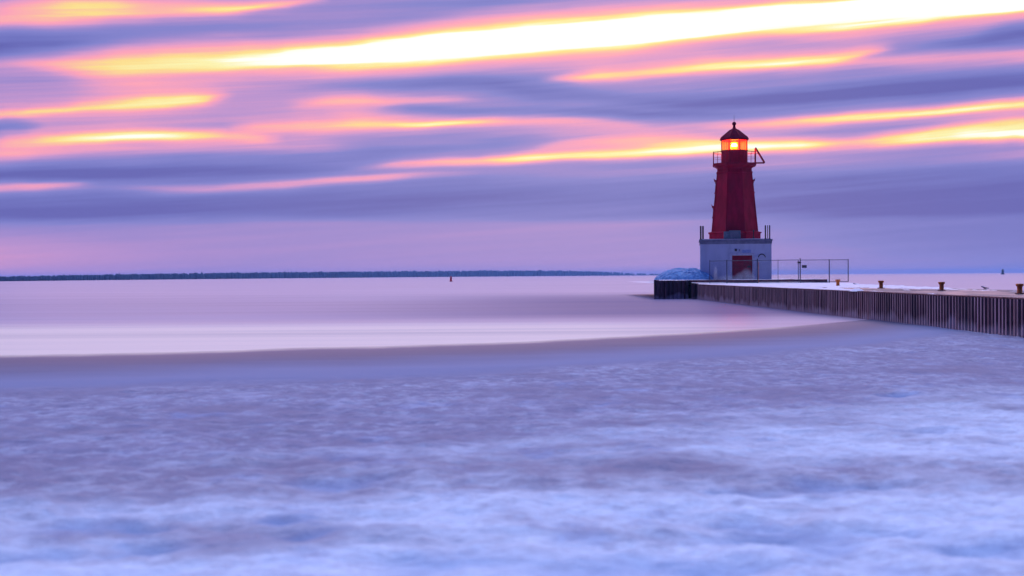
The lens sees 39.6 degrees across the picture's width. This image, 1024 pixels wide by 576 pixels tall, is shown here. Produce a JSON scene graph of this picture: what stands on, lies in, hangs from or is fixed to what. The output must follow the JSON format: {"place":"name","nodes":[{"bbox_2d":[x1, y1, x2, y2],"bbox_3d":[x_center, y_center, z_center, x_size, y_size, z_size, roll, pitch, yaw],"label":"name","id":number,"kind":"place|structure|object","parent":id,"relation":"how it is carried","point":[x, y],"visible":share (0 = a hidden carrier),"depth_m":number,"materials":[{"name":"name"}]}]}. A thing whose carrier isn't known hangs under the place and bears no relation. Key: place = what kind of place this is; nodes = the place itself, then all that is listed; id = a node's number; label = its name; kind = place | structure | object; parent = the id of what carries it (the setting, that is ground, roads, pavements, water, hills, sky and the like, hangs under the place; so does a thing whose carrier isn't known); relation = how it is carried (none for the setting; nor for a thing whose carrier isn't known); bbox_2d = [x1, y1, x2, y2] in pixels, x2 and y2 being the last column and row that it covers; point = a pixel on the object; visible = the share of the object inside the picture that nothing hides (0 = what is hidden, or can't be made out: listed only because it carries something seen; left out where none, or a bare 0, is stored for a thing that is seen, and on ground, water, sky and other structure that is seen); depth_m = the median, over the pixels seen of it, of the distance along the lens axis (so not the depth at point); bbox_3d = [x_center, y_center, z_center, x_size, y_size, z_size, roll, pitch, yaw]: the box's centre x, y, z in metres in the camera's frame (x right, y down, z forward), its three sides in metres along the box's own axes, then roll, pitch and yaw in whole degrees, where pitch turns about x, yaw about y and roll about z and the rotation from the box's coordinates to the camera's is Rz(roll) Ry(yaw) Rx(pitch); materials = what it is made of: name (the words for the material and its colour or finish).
{"place":"outdoors","nodes":[
{"label":"outdoors","id":0,"kind":"place"},
{"bbox_2d":[0,319,1023,575],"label":"ice shore","id":1,"kind":"structure","parent":0,"point":[870,447],"depth_m":13.56,"materials":[{"name":"ice"}]},
{"bbox_2d":[0,273,1023,354],"bbox_3d":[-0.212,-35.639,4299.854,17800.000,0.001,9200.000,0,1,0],"label":"water","id":2,"kind":"structure","parent":0,"point":[100,316],"depth_m":76.94,"materials":[{"name":"purple liquid"}]},
{"bbox_2d":[643,279,1023,337],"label":"pier","id":3,"kind":"structure","parent":2,"relation":"in","point":[992,311],"depth_m":61.23,"materials":[{"name":"grey concrete"}]},
{"bbox_2d":[654,268,713,279],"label":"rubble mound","id":4,"kind":"object","parent":3,"relation":"on","point":[685,274],"visible":0.81,"depth_m":125.37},
{"bbox_2d":[699,122,772,279],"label":"lighthouse","id":5,"kind":"object","parent":3,"relation":"on","point":[734,207],"visible":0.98,"depth_m":127.18,"materials":[{"name":"red paint"}]},
{"bbox_2d":[724,230,740,238],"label":"equipment cabinet","id":6,"kind":"object","parent":5,"relation":"on","point":[733,234],"visible":1,"depth_m":126.14,"materials":[{"name":"metal"}]},
{"bbox_2d":[709,258,848,282],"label":"chain link fence","id":7,"kind":"object","parent":3,"relation":"on","point":[758,270],"visible":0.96,"depth_m":112.38,"materials":[{"name":"metal"}]},
{"bbox_2d":[835,279,839,285],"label":"bollard","id":8,"kind":"object","parent":3,"relation":"on","point":[837,282],"visible":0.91,"depth_m":88.92,"materials":[{"name":"orange metal"}]},
{"bbox_2d":[850,288,863,290],"bbox_3d":[14.981,0.078,61.777,0.640,0.130,1.000,0,1,0],"label":"snow lump","id":9,"kind":"object","parent":3,"relation":"on","point":[856,289],"visible":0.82,"depth_m":61.52,"materials":[{"name":"white snow"}]},
{"bbox_2d":[878,281,883,288],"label":"bollard","id":10,"kind":"object","parent":3,"relation":"on","point":[880,284],"visible":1,"depth_m":75.04,"materials":[{"name":"orange metal"}]},
{"bbox_2d":[937,282,945,290],"bbox_3d":[19.341,-0.079,64.034,0.365,0.403,0.365,0,1,10],"label":"bollard","id":11,"kind":"object","parent":3,"relation":"on","point":[941,286],"visible":1,"depth_m":63.95,"materials":[{"name":"orange metal"}]},
{"bbox_2d":[1015,284,1023,293],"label":"bollard","id":12,"kind":"object","parent":3,"relation":"on","point":[1019,288],"visible":1,"depth_m":52.58,"materials":[{"name":"orange metal"}]},
{"bbox_2d":[0,0,1023,276],"label":"sky","id":13,"kind":"structure","parent":0,"point":[170,137],"materials":[{"name":"purple"}]},
{"bbox_3d":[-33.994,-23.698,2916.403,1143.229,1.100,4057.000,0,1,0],"label":"far shore","id":14,"kind":"structure","parent":0,"visible":0},
{"bbox_2d":[0,270,660,280],"bbox_3d":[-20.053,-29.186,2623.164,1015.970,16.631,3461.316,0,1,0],"label":"woods","id":15,"kind":"object","parent":14,"relation":"on","point":[341,274],"visible":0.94,"depth_m":2154.84,"materials":[{"name":"plant"}]}
]}

